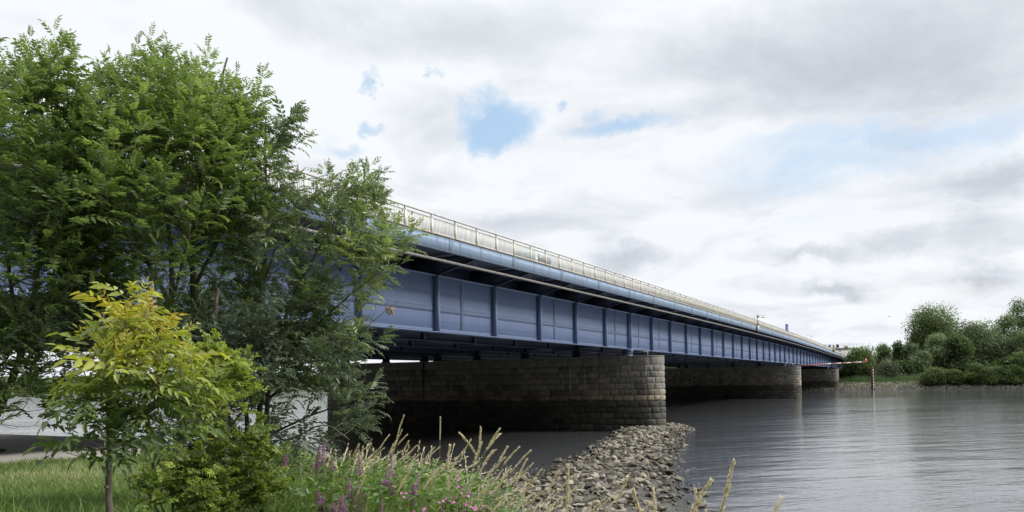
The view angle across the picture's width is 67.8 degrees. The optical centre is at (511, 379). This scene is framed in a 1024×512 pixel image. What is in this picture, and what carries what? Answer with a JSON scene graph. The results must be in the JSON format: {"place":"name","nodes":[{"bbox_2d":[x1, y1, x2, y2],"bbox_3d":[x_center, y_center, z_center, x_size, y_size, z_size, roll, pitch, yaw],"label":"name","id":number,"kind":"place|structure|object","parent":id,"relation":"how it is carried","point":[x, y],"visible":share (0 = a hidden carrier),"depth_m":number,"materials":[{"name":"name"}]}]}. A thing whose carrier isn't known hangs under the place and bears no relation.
{"place":"outdoors","nodes":[
{"label":"outdoors","id":0,"kind":"place"},
{"bbox_2d":[0,434,146,463],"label":"path","id":1,"kind":"structure","parent":0,"point":[16,446],"depth_m":42.51,"materials":[{"name":"grey concrete"}]},
{"bbox_2d":[238,442,491,511],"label":"meadow grass","id":2,"kind":"structure","parent":0,"point":[314,494],"depth_m":8.40,"materials":[{"name":"green plant"}]},
{"bbox_2d":[290,440,574,511],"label":"seeding grass","id":3,"kind":"structure","parent":0,"point":[417,459],"depth_m":10.13,"materials":[{"name":"plant"}]},
{"bbox_2d":[0,388,1023,511],"bbox_3d":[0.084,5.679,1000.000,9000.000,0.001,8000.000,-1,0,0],"label":"river","id":4,"kind":"structure","parent":0,"point":[895,450],"depth_m":63.14,"materials":[{"name":"grey liquid"}]},
{"bbox_2d":[871,367,872,388],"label":"mooring pile","id":5,"kind":"object","parent":4,"relation":"in","point":[871,377],"visible":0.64,"depth_m":282.97,"materials":[{"name":"metal"}]},
{"bbox_2d":[0,0,1023,378],"label":"sky","id":6,"kind":"structure","parent":0,"point":[827,170],"materials":[{"name":"white"}]},
{"bbox_2d":[2,382,1023,511],"bbox_3d":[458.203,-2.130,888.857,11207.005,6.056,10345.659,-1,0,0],"label":"ground","id":7,"kind":"structure","parent":0,"point":[681,506],"depth_m":38.75,"materials":[{"name":"grey stone"}]},
{"bbox_2d":[0,15,139,432],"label":"ash tree","id":8,"kind":"object","parent":7,"relation":"on","point":[33,89],"visible":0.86,"depth_m":9.23,"materials":[{"name":"green plant"}]},
{"bbox_2d":[22,276,234,511],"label":"ash sapling","id":9,"kind":"object","parent":7,"relation":"on","point":[116,354],"visible":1,"depth_m":5.18,"materials":[{"name":"green plant"}]},
{"bbox_2d":[12,22,294,493],"bbox_3d":[-4.791,-1.510,10.421,3.502,6.668,3.263,-1,0,-37],"label":"ash tree","id":10,"kind":"object","parent":7,"relation":"on","point":[214,127],"visible":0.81,"depth_m":9.82,"materials":[{"name":"green plant"}]},
{"bbox_2d":[0,444,347,511],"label":"lawn","id":11,"kind":"structure","parent":7,"relation":"on","point":[54,475],"depth_m":14.37,"materials":[{"name":"green plant"}]},
{"bbox_2d":[123,328,293,511],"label":"hawthorn bush","id":12,"kind":"object","parent":7,"relation":"on","point":[259,486],"visible":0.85,"depth_m":7.18,"materials":[{"name":"green plant"}]},
{"bbox_2d":[150,279,301,488],"bbox_3d":[-3.708,0.233,9.797,2.155,3.015,1.667,-1,0,0],"label":"ash tree","id":13,"kind":"object","parent":7,"relation":"on","point":[264,334],"visible":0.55,"depth_m":9.72,"materials":[{"name":"green plant"}]},
{"bbox_2d":[157,403,308,499],"bbox_3d":[-3.810,0.983,10.505,2.469,1.606,2.002,-1,0,0],"label":"elder bush","id":14,"kind":"object","parent":7,"relation":"on","point":[295,452],"visible":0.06,"depth_m":10.72,"materials":[{"name":"green plant"}]},
{"bbox_2d":[174,94,433,463],"bbox_3d":[-2.947,-1.140,10.823,4.104,5.968,2.355,-1,0,26],"label":"ash tree","id":15,"kind":"object","parent":7,"relation":"on","point":[302,292],"visible":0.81,"depth_m":10.48,"materials":[{"name":"green plant"}]},
{"bbox_2d":[316,486,323,511],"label":"loosestrife","id":16,"kind":"object","parent":7,"relation":"on","point":[319,502],"visible":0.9,"depth_m":7.76,"materials":[{"name":"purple plant"}]},
{"bbox_2d":[317,439,326,477],"bbox_3d":[-2.379,1.203,9.436,0.168,0.932,0.150,-1,0,-40],"label":"loosestrife","id":17,"kind":"object","parent":7,"relation":"on","point":[324,452],"visible":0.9,"depth_m":9.45,"materials":[{"name":"purple plant"}]},
{"bbox_2d":[352,456,361,484],"bbox_3d":[-1.760,1.258,8.654,0.152,0.795,0.169,-1,0,-15],"label":"loosestrife","id":18,"kind":"object","parent":7,"relation":"on","point":[359,470],"visible":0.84,"depth_m":8.62,"materials":[{"name":"purple plant"}]},
{"bbox_2d":[353,475,365,510],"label":"grass stalk","id":19,"kind":"object","parent":7,"relation":"on","point":[361,484],"depth_m":7.20,"materials":[{"name":"plant"}]},
{"bbox_2d":[348,460,377,495],"bbox_3d":[-1.614,1.252,7.955,0.438,0.813,0.027,-1,0,-2],"label":"grass stalk","id":20,"kind":"object","parent":7,"relation":"on","point":[368,468],"depth_m":7.96,"materials":[{"name":"plant"}]},
{"bbox_2d":[377,469,387,499],"bbox_3d":[-1.377,1.297,8.111,0.155,0.708,0.148,-1,0,0],"label":"loosestrife","id":21,"kind":"object","parent":7,"relation":"on","point":[384,485],"visible":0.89,"depth_m":8.10,"materials":[{"name":"purple plant"}]},
{"bbox_2d":[385,475,395,507],"bbox_3d":[-1.285,1.328,7.970,0.178,0.645,0.137,-1,0,0],"label":"loosestrife","id":22,"kind":"object","parent":7,"relation":"on","point":[392,492],"visible":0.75,"depth_m":7.99,"materials":[{"name":"purple plant"}]},
{"bbox_2d":[386,451,396,502],"bbox_3d":[-1.306,1.208,8.166,0.155,0.880,0.129,-1,0,-22],"label":"loosestrife","id":23,"kind":"object","parent":7,"relation":"on","point":[391,475],"visible":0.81,"depth_m":8.16,"materials":[{"name":"purple plant"}]},
{"bbox_2d":[251,444,534,511],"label":"herb layer","id":24,"kind":"object","parent":7,"relation":"on","point":[406,485],"visible":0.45,"depth_m":8.31,"materials":[{"name":"green plant"}]},
{"bbox_2d":[391,468,411,510],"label":"grass stalk","id":25,"kind":"object","parent":7,"relation":"on","point":[403,480],"depth_m":6.17,"materials":[{"name":"plant"}]},
{"bbox_2d":[395,491,412,511],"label":"willowherb","id":26,"kind":"object","parent":7,"relation":"on","point":[403,499],"visible":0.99,"depth_m":6.63,"materials":[{"name":"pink plant"}]},
{"bbox_2d":[406,482,416,511],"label":"loosestrife","id":27,"kind":"object","parent":7,"relation":"on","point":[412,501],"visible":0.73,"depth_m":7.74,"materials":[{"name":"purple plant"}]},
{"bbox_2d":[407,472,419,510],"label":"loosestrife","id":28,"kind":"object","parent":7,"relation":"on","point":[415,492],"visible":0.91,"depth_m":7.73,"materials":[{"name":"purple plant"}]},
{"bbox_2d":[0,79,848,430],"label":"road bridge","id":29,"kind":"structure","parent":7,"relation":"on","point":[490,337],"depth_m":82.20,"materials":[{"name":"blue paint"}]},
{"bbox_2d":[515,249,552,265],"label":"van","id":30,"kind":"object","parent":29,"relation":"on","point":[520,253],"visible":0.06,"depth_m":63.46,"materials":[{"name":"white metal"}]},
{"bbox_2d":[789,359,866,365],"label":"clearance boom","id":31,"kind":"object","parent":29,"relation":"on","point":[865,360],"visible":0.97,"depth_m":185.84,"materials":[{"name":"red paint"}]},
{"bbox_2d":[412,463,443,510],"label":"grass stalk","id":32,"kind":"object","parent":7,"relation":"on","point":[431,478],"depth_m":5.83,"materials":[{"name":"plant"}]},
{"bbox_2d":[425,497,451,511],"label":"willowherb","id":33,"kind":"object","parent":7,"relation":"on","point":[445,504],"visible":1,"depth_m":6.53,"materials":[{"name":"pink plant"}]},
{"bbox_2d":[443,443,450,507],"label":"grass stalk","id":34,"kind":"object","parent":7,"relation":"on","point":[447,462],"depth_m":6.53,"materials":[{"name":"plant"}]},
{"bbox_2d":[444,458,457,500],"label":"grass stalk","id":35,"kind":"object","parent":7,"relation":"on","point":[449,479],"depth_m":6.81,"materials":[{"name":"plant"}]},
{"bbox_2d":[445,492,469,511],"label":"willowherb","id":36,"kind":"object","parent":7,"relation":"on","point":[461,505],"visible":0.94,"depth_m":6.56,"materials":[{"name":"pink plant"}]},
{"bbox_2d":[450,479,465,511],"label":"willowherb","id":37,"kind":"object","parent":7,"relation":"on","point":[457,486],"visible":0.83,"depth_m":6.57,"materials":[{"name":"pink plant"}]},
{"bbox_2d":[446,439,470,511],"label":"grass stalk","id":38,"kind":"object","parent":7,"relation":"on","point":[465,448],"depth_m":7.59,"materials":[{"name":"plant"}]},
{"bbox_2d":[462,441,482,511],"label":"grass stalk","id":39,"kind":"object","parent":7,"relation":"on","point":[477,453],"depth_m":5.65,"materials":[{"name":"plant"}]},
{"bbox_2d":[461,501,491,511],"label":"willowherb","id":40,"kind":"object","parent":7,"relation":"on","point":[466,504],"visible":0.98,"depth_m":6.59,"materials":[{"name":"pink plant"}]},
{"bbox_2d":[458,432,497,508],"bbox_3d":[-0.305,1.097,7.563,0.453,1.181,0.032,-1,0,-17],"label":"grass stalk","id":41,"kind":"object","parent":7,"relation":"on","point":[467,442],"depth_m":7.53,"materials":[{"name":"plant"}]},
{"bbox_2d":[455,433,501,511],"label":"grass stalk","id":42,"kind":"object","parent":7,"relation":"on","point":[494,439],"depth_m":6.17,"materials":[{"name":"plant"}]},
{"bbox_2d":[477,426,481,507],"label":"grass stalk","id":43,"kind":"object","parent":7,"relation":"on","point":[480,431],"depth_m":7.50,"materials":[{"name":"plant"}]},
{"bbox_2d":[462,449,496,509],"bbox_3d":[-0.335,1.141,6.987,0.440,1.016,0.025,-1,0,19],"label":"grass stalk","id":44,"kind":"object","parent":7,"relation":"on","point":[490,455],"depth_m":6.94,"materials":[{"name":"plant"}]},
{"bbox_2d":[469,481,497,510],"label":"grass stalk","id":45,"kind":"object","parent":7,"relation":"on","point":[484,492],"depth_m":6.77,"materials":[{"name":"plant"}]},
{"bbox_2d":[469,477,498,509],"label":"grass stalk","id":46,"kind":"object","parent":7,"relation":"on","point":[483,490],"depth_m":6.93,"materials":[{"name":"plant"}]},
{"bbox_2d":[469,427,500,505],"bbox_3d":[-0.288,1.053,7.555,0.389,1.161,0.028,-1,0,17],"label":"grass stalk","id":47,"kind":"object","parent":7,"relation":"on","point":[494,436],"depth_m":7.52,"materials":[{"name":"plant"}]},
{"bbox_2d":[476,491,495,511],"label":"willowherb","id":48,"kind":"object","parent":7,"relation":"on","point":[490,496],"visible":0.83,"depth_m":6.60,"materials":[{"name":"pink plant"}]},
{"bbox_2d":[473,457,505,505],"bbox_3d":[-0.262,1.208,7.799,0.420,0.843,0.026,-1,0,2],"label":"grass stalk","id":49,"kind":"object","parent":7,"relation":"on","point":[491,471],"depth_m":7.79,"materials":[{"name":"plant"}]},
{"bbox_2d":[482,445,508,511],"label":"grass stalk","id":50,"kind":"object","parent":7,"relation":"on","point":[501,457],"depth_m":5.65,"materials":[{"name":"plant"}]},
{"bbox_2d":[485,468,511,511],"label":"grass stalk","id":51,"kind":"object","parent":7,"relation":"on","point":[502,479],"depth_m":5.85,"materials":[{"name":"plant"}]},
{"bbox_2d":[493,492,510,511],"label":"grass stalk","id":52,"kind":"object","parent":7,"relation":"on","point":[499,503],"depth_m":5.89,"materials":[{"name":"plant"}]},
{"bbox_2d":[485,445,520,502],"bbox_3d":[-0.128,1.142,7.504,0.440,0.982,0.027,-1,0,0],"label":"grass stalk","id":53,"kind":"object","parent":7,"relation":"on","point":[510,456],"depth_m":7.50,"materials":[{"name":"plant"}]},
{"bbox_2d":[0,352,1019,390],"bbox_3d":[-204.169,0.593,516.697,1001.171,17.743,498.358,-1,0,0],"label":"distant wood","id":54,"kind":"object","parent":7,"relation":"on","point":[905,369],"visible":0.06,"depth_m":335.65,"materials":[{"name":"green plant"}]},
{"bbox_2d":[492,449,531,509],"bbox_3d":[-0.050,1.131,6.657,0.486,1.048,0.024,-1,0,19],"label":"grass stalk","id":55,"kind":"object","parent":7,"relation":"on","point":[524,456],"depth_m":6.62,"materials":[{"name":"plant"}]},
{"bbox_2d":[498,462,533,511],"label":"grass stalk","id":56,"kind":"object","parent":7,"relation":"on","point":[528,467],"depth_m":6.16,"materials":[{"name":"plant"}]},
{"bbox_2d":[508,458,527,511],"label":"grass stalk","id":57,"kind":"object","parent":7,"relation":"on","point":[521,469],"depth_m":6.61,"materials":[{"name":"plant"}]},
{"bbox_2d":[515,492,534,511],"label":"grass stalk","id":58,"kind":"object","parent":7,"relation":"on","point":[530,495],"depth_m":7.13,"materials":[{"name":"plant"}]},
{"bbox_2d":[514,478,536,511],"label":"grass stalk","id":59,"kind":"object","parent":7,"relation":"on","point":[527,488],"depth_m":6.22,"materials":[{"name":"plant"}]},
{"bbox_2d":[521,487,547,511],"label":"grass stalk","id":60,"kind":"object","parent":7,"relation":"on","point":[536,496],"depth_m":5.93,"materials":[{"name":"plant"}]},
{"bbox_2d":[533,503,547,509],"bbox_3d":[1.113,5.110,30.457,0.684,0.321,0.377,-4,7,27],"label":"rubble stone","id":61,"kind":"object","parent":7,"relation":"on","point":[541,508],"visible":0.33,"depth_m":30.31,"materials":[{"name":"grey stone"}]},
{"bbox_2d":[542,469,559,510],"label":"grass stalk","id":62,"kind":"object","parent":7,"relation":"on","point":[551,485],"depth_m":7.75,"materials":[{"name":"plant"}]},
{"bbox_2d":[545,496,562,511],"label":"grass stalk","id":63,"kind":"object","parent":7,"relation":"on","point":[552,505],"depth_m":5.76,"materials":[{"name":"plant"}]},
{"bbox_2d":[547,475,575,508],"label":"grass stalk","id":64,"kind":"object","parent":7,"relation":"on","point":[564,484],"depth_m":8.11,"materials":[{"name":"plant"}]},
{"bbox_2d":[565,463,569,511],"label":"grass stalk","id":65,"kind":"object","parent":7,"relation":"on","point":[567,490],"depth_m":5.01,"materials":[{"name":"plant"}]},
{"bbox_2d":[551,482,584,511],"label":"grass stalk","id":66,"kind":"object","parent":7,"relation":"on","point":[574,489],"depth_m":6.08,"materials":[{"name":"plant"}]},
{"bbox_2d":[449,422,718,511],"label":"rubble bar","id":67,"kind":"object","parent":7,"relation":"on","point":[653,433],"visible":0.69,"depth_m":50.16,"materials":[{"name":"stone"}]},
{"bbox_2d":[648,501,661,507],"bbox_3d":[6.025,5.368,32.244,0.523,0.402,0.659,-1,0,34],"label":"rubble stone","id":68,"kind":"object","parent":67,"relation":"on","point":[651,504],"visible":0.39,"depth_m":32.05,"materials":[{"name":"grey stone"}]},
{"bbox_2d":[582,495,596,504],"bbox_3d":[3.306,5.147,32.092,0.740,0.428,0.516,-12,17,30],"label":"rubble stone","id":69,"kind":"object","parent":7,"relation":"on","point":[589,498],"visible":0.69,"depth_m":32.00,"materials":[{"name":"grey stone"}]},
{"bbox_2d":[606,493,620,500],"bbox_3d":[4.429,5.222,33.446,0.620,0.409,0.704,-1,0,-27],"label":"rubble stone","id":70,"kind":"object","parent":7,"relation":"on","point":[610,495],"visible":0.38,"depth_m":33.32,"materials":[{"name":"beige stone"}]},
{"bbox_2d":[614,474,628,511],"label":"grass stalk","id":71,"kind":"object","parent":7,"relation":"on","point":[624,483],"depth_m":4.52,"materials":[{"name":"plant"}]},
{"bbox_2d":[622,489,638,496],"bbox_3d":[5.352,5.193,34.231,0.727,0.432,0.486,15,29,27],"label":"rubble stone","id":72,"kind":"object","parent":7,"relation":"on","point":[628,492],"visible":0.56,"depth_m":34.16,"materials":[{"name":"beige stone"}]},
{"bbox_2d":[632,487,640,511],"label":"grass stalk","id":73,"kind":"object","parent":7,"relation":"on","point":[638,508],"depth_m":4.02,"materials":[{"name":"plant"}]},
{"bbox_2d":[652,486,656,511],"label":"grass stalk","id":74,"kind":"object","parent":7,"relation":"on","point":[654,501],"depth_m":4.18,"materials":[{"name":"plant"}]},
{"bbox_2d":[664,469,675,474],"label":"rubble stone","id":75,"kind":"object","parent":7,"relation":"on","point":[669,471],"visible":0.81,"depth_m":43.92,"materials":[{"name":"grey stone"}]},
{"bbox_2d":[694,487,697,511],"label":"grass stalk","id":76,"kind":"object","parent":7,"relation":"on","point":[695,493],"depth_m":3.79,"materials":[{"name":"plant"}]},
{"bbox_2d":[690,477,712,511],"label":"grass stalk","id":77,"kind":"object","parent":7,"relation":"on","point":[699,499],"depth_m":3.61,"materials":[{"name":"plant"}]},
{"bbox_2d":[698,500,706,507],"bbox_3d":[8.181,5.497,33.083,0.616,0.318,0.589,-22,-4,-12],"label":"rubble stone","id":78,"kind":"object","parent":7,"relation":"on","point":[702,504],"visible":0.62,"depth_m":32.93,"materials":[{"name":"beige stone"}]},
{"bbox_2d":[722,458,735,510],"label":"grass stalk","id":79,"kind":"object","parent":7,"relation":"on","point":[726,488],"depth_m":4.22,"materials":[{"name":"plant"}]},
{"bbox_2d":[773,495,782,511],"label":"grass stalk","id":80,"kind":"object","parent":7,"relation":"on","point":[778,504],"depth_m":3.39,"materials":[{"name":"plant"}]},
{"bbox_2d":[824,343,861,349],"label":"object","id":81,"kind":"object","parent":7,"relation":"on","point":[845,347],"visible":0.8,"depth_m":451.15,"materials":[{"name":"metal"}]},
{"bbox_2d":[839,365,854,377],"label":"tree","id":82,"kind":"object","parent":7,"relation":"on","point":[843,372],"visible":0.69,"depth_m":313.87,"materials":[{"name":"green plant"}]},
{"bbox_2d":[841,343,879,377],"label":"tree","id":83,"kind":"object","parent":7,"relation":"on","point":[860,355],"visible":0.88,"depth_m":309.76,"materials":[{"name":"green plant"}]},
{"bbox_2d":[872,342,893,367],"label":"tree","id":84,"kind":"object","parent":7,"relation":"on","point":[884,350],"visible":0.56,"depth_m":333.54,"materials":[{"name":"green plant"}]},
{"bbox_2d":[873,357,901,378],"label":"willow shrub","id":85,"kind":"object","parent":7,"relation":"on","point":[886,369],"visible":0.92,"depth_m":303.90,"materials":[{"name":"green plant"}]},
{"bbox_2d":[839,379,946,382],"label":"bank grass","id":86,"kind":"structure","parent":7,"relation":"on","point":[906,380],"depth_m":293.67,"materials":[{"name":"green plant"}]},
{"bbox_2d":[891,340,908,372],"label":"tree","id":87,"kind":"object","parent":7,"relation":"on","point":[899,351],"visible":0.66,"depth_m":336.35,"materials":[{"name":"green plant"}]},
{"bbox_2d":[839,372,983,381],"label":"reeds","id":88,"kind":"object","parent":7,"relation":"on","point":[852,378],"visible":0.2,"depth_m":301.28,"materials":[{"name":"green plant"}]},
{"bbox_2d":[904,342,918,372],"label":"tree","id":89,"kind":"object","parent":7,"relation":"on","point":[912,349],"visible":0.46,"depth_m":336.53,"materials":[{"name":"green plant"}]},
{"bbox_2d":[802,380,1023,389],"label":"riprap","id":90,"kind":"object","parent":7,"relation":"on","point":[923,386],"visible":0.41,"depth_m":283.98,"materials":[{"name":"stone"}]},
{"bbox_2d":[904,329,925,351],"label":"tree","id":91,"kind":"object","parent":7,"relation":"on","point":[914,338],"visible":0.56,"depth_m":343.64,"materials":[{"name":"green plant"}]},
{"bbox_2d":[910,350,934,375],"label":"tree","id":92,"kind":"object","parent":7,"relation":"on","point":[922,360],"visible":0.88,"depth_m":310.28,"materials":[{"name":"green plant"}]},
{"bbox_2d":[917,372,934,384],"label":"bush","id":93,"kind":"object","parent":7,"relation":"on","point":[921,381],"visible":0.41,"depth_m":282.49,"materials":[{"name":"green plant"}]},
{"bbox_2d":[901,301,964,356],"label":"tree","id":94,"kind":"object","parent":7,"relation":"on","point":[934,323],"visible":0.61,"depth_m":342.06,"materials":[{"name":"green plant"}]},
{"bbox_2d":[919,366,949,384],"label":"bush","id":95,"kind":"object","parent":7,"relation":"on","point":[936,374],"visible":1,"depth_m":278.98,"materials":[{"name":"green plant"}]},
{"bbox_2d":[923,332,954,369],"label":"tree","id":96,"kind":"object","parent":7,"relation":"on","point":[936,348],"visible":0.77,"depth_m":315.38,"materials":[{"name":"green plant"}]},
{"bbox_2d":[945,368,967,384],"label":"bush","id":97,"kind":"object","parent":7,"relation":"on","point":[955,376],"visible":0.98,"depth_m":276.41,"materials":[{"name":"green plant"}]},
{"bbox_2d":[942,332,975,372],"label":"tree","id":98,"kind":"object","parent":7,"relation":"on","point":[959,344],"visible":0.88,"depth_m":313.49,"materials":[{"name":"green plant"}]},
{"bbox_2d":[963,363,984,384],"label":"bush","id":99,"kind":"object","parent":7,"relation":"on","point":[973,373],"visible":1,"depth_m":273.50,"materials":[{"name":"green plant"}]},
{"bbox_2d":[946,319,1008,370],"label":"tree","id":100,"kind":"object","parent":7,"relation":"on","point":[978,336],"visible":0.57,"depth_m":320.31,"materials":[{"name":"green plant"}]},
{"bbox_2d":[981,365,1002,383],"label":"bush","id":101,"kind":"object","parent":7,"relation":"on","point":[991,375],"visible":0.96,"depth_m":271.32,"materials":[{"name":"green plant"}]},
{"bbox_2d":[988,333,1017,369],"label":"tree","id":102,"kind":"object","parent":7,"relation":"on","point":[1010,346],"visible":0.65,"depth_m":318.76,"materials":[{"name":"green plant"}]},
{"bbox_2d":[991,313,1019,349],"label":"tree","id":103,"kind":"object","parent":7,"relation":"on","point":[1009,324],"visible":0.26,"depth_m":342.11,"materials":[{"name":"green plant"}]},
{"bbox_2d":[998,369,1017,383],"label":"bush","id":104,"kind":"object","parent":7,"relation":"on","point":[1006,376],"visible":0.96,"depth_m":269.39,"materials":[{"name":"green plant"}]},
{"bbox_2d":[1005,296,1023,343],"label":"tree","id":105,"kind":"object","parent":7,"relation":"on","point":[1017,308],"visible":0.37,"depth_m":350.93,"materials":[{"name":"green plant"}]},
{"bbox_2d":[1009,351,1023,384],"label":"bush","id":106,"kind":"object","parent":7,"relation":"on","point":[1017,363],"visible":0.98,"depth_m":268.03,"materials":[{"name":"green plant"}]},
{"bbox_2d":[1009,328,1023,369],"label":"tree","id":107,"kind":"object","parent":7,"relation":"on","point":[1020,345],"visible":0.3,"depth_m":318.40,"materials":[{"name":"green plant"}]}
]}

